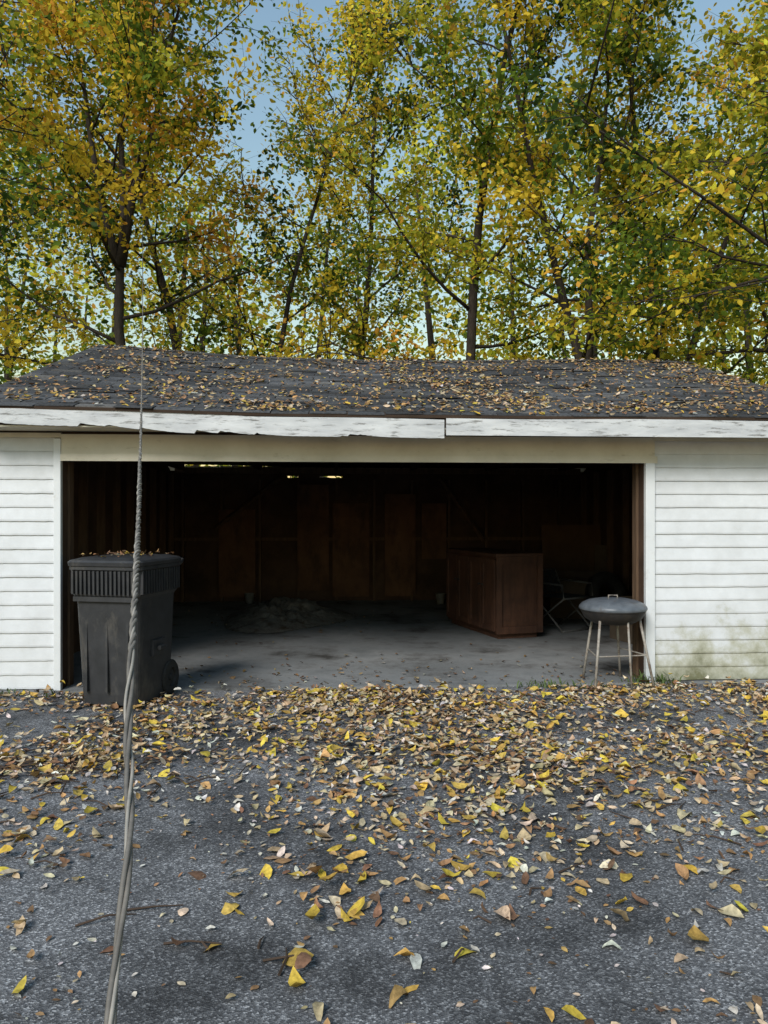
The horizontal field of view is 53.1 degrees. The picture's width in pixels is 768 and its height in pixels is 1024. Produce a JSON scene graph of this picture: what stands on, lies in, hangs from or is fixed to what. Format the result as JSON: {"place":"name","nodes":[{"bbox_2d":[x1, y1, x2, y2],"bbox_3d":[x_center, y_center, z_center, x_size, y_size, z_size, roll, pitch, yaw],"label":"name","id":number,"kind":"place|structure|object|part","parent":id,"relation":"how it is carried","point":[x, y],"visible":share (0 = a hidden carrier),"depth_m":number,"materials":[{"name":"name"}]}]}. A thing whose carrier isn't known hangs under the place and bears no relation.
{"place":"outdoors","nodes":[
{"label":"outdoors","id":0,"kind":"place"},
{"bbox_2d":[104,225,142,1023],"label":"hanging cable","id":1,"kind":"object","parent":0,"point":[110,1016],"visible":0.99,"depth_m":1.13,"materials":[{"name":"grey metal"}]},
{"bbox_2d":[0,681,767,1023],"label":"asphalt driveway","id":2,"kind":"structure","parent":0,"point":[350,979],"depth_m":2.97,"materials":[{"name":"grey asphalt"}]},
{"bbox_2d":[0,688,81,696],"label":"weeds","id":3,"kind":"object","parent":2,"relation":"on","point":[1,692],"visible":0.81,"depth_m":6.11,"materials":[{"name":"plant"}]},
{"bbox_2d":[68,549,183,705],"bbox_3d":[-1.983,0.873,6.011,0.613,1.167,0.807,0,0,12],"label":"wheeled trash bin","id":4,"kind":"object","parent":2,"relation":"on","point":[101,588],"visible":0.97,"depth_m":5.71,"materials":[{"name":"plastic"}]},
{"bbox_2d":[0,673,767,1023],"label":"fallen leaves","id":5,"kind":"object","parent":2,"relation":"on","point":[300,959],"depth_m":4.35,"materials":[{"name":"yellow plant"}]},
{"bbox_2d":[6,691,767,1023],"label":"leaf litter crumbs","id":6,"kind":"object","parent":2,"relation":"on","point":[484,967],"visible":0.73,"depth_m":3.40,"materials":[{"name":"beige plant"}]},
{"bbox_2d":[483,678,606,688],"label":"weeds","id":7,"kind":"object","parent":2,"relation":"on","point":[549,683],"visible":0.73,"depth_m":6.39,"materials":[{"name":"plant"}]},
{"bbox_2d":[579,594,654,692],"bbox_3d":[1.911,1.072,6.427,0.558,0.768,0.568,0,0,-10],"label":"charcoal grill","id":8,"kind":"object","parent":2,"relation":"on","point":[617,611],"visible":0.98,"depth_m":6.25,"materials":[{"name":"metal"}]},
{"bbox_2d":[620,670,690,685],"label":"weeds","id":9,"kind":"object","parent":2,"relation":"on","point":[662,680],"visible":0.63,"depth_m":6.49,"materials":[{"name":"plant"}]},
{"bbox_2d":[0,0,767,477],"label":"sky","id":10,"kind":"structure","parent":0,"point":[255,143],"materials":[{"name":"blue"}]},
{"label":"ground","id":11,"kind":"structure","parent":0,"visible":0},
{"bbox_2d":[0,4,83,326],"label":"ash tree","id":12,"kind":"object","parent":11,"relation":"on","point":[12,262],"visible":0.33,"depth_m":14.18,"materials":[{"name":"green plant"}]},
{"bbox_2d":[0,69,105,381],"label":"ash tree","id":13,"kind":"object","parent":11,"relation":"on","point":[69,307],"visible":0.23,"depth_m":17.88,"materials":[{"name":"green plant"}]},
{"bbox_2d":[0,0,117,371],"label":"ash tree","id":14,"kind":"object","parent":11,"relation":"on","point":[23,169],"visible":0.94,"depth_m":10.14,"materials":[{"name":"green plant"}]},
{"bbox_2d":[1,0,282,353],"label":"ash tree","id":15,"kind":"object","parent":11,"relation":"on","point":[175,343],"visible":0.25,"depth_m":19.35,"materials":[{"name":"green plant"}]},
{"bbox_2d":[0,0,354,357],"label":"ash tree","id":16,"kind":"object","parent":11,"relation":"on","point":[133,37],"visible":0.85,"depth_m":14.00,"materials":[{"name":"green plant"}]},
{"bbox_2d":[105,0,458,358],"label":"locust tree","id":17,"kind":"object","parent":11,"relation":"on","point":[288,287],"visible":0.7,"depth_m":16.76,"materials":[{"name":"green plant"}]},
{"bbox_2d":[254,0,495,477],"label":"locust tree","id":18,"kind":"object","parent":11,"relation":"on","point":[396,308],"visible":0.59,"depth_m":17.74,"materials":[{"name":"green plant"}]},
{"bbox_2d":[0,343,767,693],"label":"garage","id":19,"kind":"structure","parent":11,"relation":"on","point":[656,471],"depth_m":7.09,"materials":[{"name":"wood"}]},
{"bbox_2d":[244,593,253,603],"bbox_3d":[-2.100,1.350,12.000,0.153,0.160,0.152,0,0,0],"label":"paint pail","id":20,"kind":"object","parent":19,"relation":"on","point":[249,598],"visible":1,"depth_m":11.95,"materials":[{"name":"grey metal"}]},
{"bbox_2d":[224,597,354,633],"bbox_3d":[-1.349,1.295,10.400,1.902,0.275,2.688,0,0,0],"label":"crumpled tarp","id":21,"kind":"object","parent":19,"relation":"on","point":[276,614],"visible":1,"depth_m":9.88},
{"bbox_2d":[436,593,444,603],"bbox_3d":[0.880,1.350,12.000,0.153,0.160,0.152,0,0,0],"label":"paint pail","id":22,"kind":"object","parent":19,"relation":"on","point":[440,598],"visible":1,"depth_m":11.95,"materials":[{"name":"grey metal"}]},
{"bbox_2d":[446,548,542,638],"bbox_3d":[1.300,0.954,9.387,0.625,0.965,1.430,0,0,-19],"label":"wooden cabinet","id":23,"kind":"object","parent":19,"relation":"on","point":[495,593],"visible":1,"depth_m":8.80,"materials":[{"name":"brown wood"}]},
{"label":"doors","id":24,"kind":"part","parent":23,"relation":"part of","materials":[{"name":"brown wood"}]},
{"bbox_2d":[543,568,593,632],"bbox_3d":[2.171,1.085,9.541,0.544,0.722,0.644,0,0,-35],"label":"lawn chair","id":25,"kind":"object","parent":19,"relation":"on","point":[558,586],"visible":0.76,"depth_m":9.61,"materials":[{"name":"grey metal"}]},
{"bbox_2d":[541,525,600,605],"bbox_3d":[2.993,0.815,11.862,1.100,1.250,0.021,0,-10,-3],"label":"plywood sheet","id":26,"kind":"object","parent":19,"relation":"on","point":[568,547],"visible":0.48,"depth_m":11.89,"materials":[{"name":"brown wood"}]},
{"bbox_2d":[550,571,593,618],"bbox_3d":[2.596,1.136,10.580,0.600,0.600,0.700,0,0,11],"label":"cardboard box","id":27,"kind":"object","parent":19,"relation":"on","point":[564,609],"visible":0.42,"depth_m":10.38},
{"bbox_2d":[585,571,626,599],"bbox_3d":[2.950,1.110,10.200,0.660,0.660,0.197,0,-13,-29],"label":"tire","id":28,"kind":"object","parent":19,"relation":"on","point":[613,582],"visible":0.51,"depth_m":10.16,"materials":[{"name":"rubber"}]},
{"bbox_2d":[610,596,631,643],"bbox_3d":[2.856,1.206,8.581,0.420,0.460,0.700,0,0,-17],"label":"cardboard box","id":29,"kind":"object","parent":19,"relation":"on","point":[623,635],"visible":0.12,"depth_m":8.56,"materials":[{"name":"brown cardboard"}]},
{"bbox_2d":[0,25,767,477],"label":"distant trees","id":30,"kind":"object","parent":11,"relation":"on","point":[78,275],"visible":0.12,"depth_m":27.84,"materials":[{"name":"green plant"}]},
{"bbox_2d":[241,0,647,360],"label":"maple tree","id":31,"kind":"object","parent":11,"relation":"on","point":[472,328],"visible":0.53,"depth_m":14.48,"materials":[{"name":"green plant"}]},
{"bbox_2d":[353,0,767,359],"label":"maple tree","id":32,"kind":"object","parent":11,"relation":"on","point":[626,36],"visible":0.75,"depth_m":13.56,"materials":[{"name":"green plant"}]},
{"bbox_2d":[479,0,767,382],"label":"maple tree","id":33,"kind":"object","parent":11,"relation":"on","point":[654,337],"visible":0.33,"depth_m":14.84,"materials":[{"name":"green plant"}]},
{"bbox_2d":[506,0,767,358],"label":"maple tree","id":34,"kind":"object","parent":11,"relation":"on","point":[751,155],"visible":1,"depth_m":9.55,"materials":[{"name":"green plant"}]},
{"bbox_2d":[526,0,767,386],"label":"maple tree","id":35,"kind":"object","parent":11,"relation":"on","point":[699,355],"visible":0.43,"depth_m":12.36,"materials":[{"name":"green plant"}]},
{"bbox_2d":[630,0,767,383],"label":"maple tree","id":36,"kind":"object","parent":11,"relation":"on","point":[765,313],"visible":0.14,"depth_m":19.02,"materials":[{"name":"green plant"}]}
]}

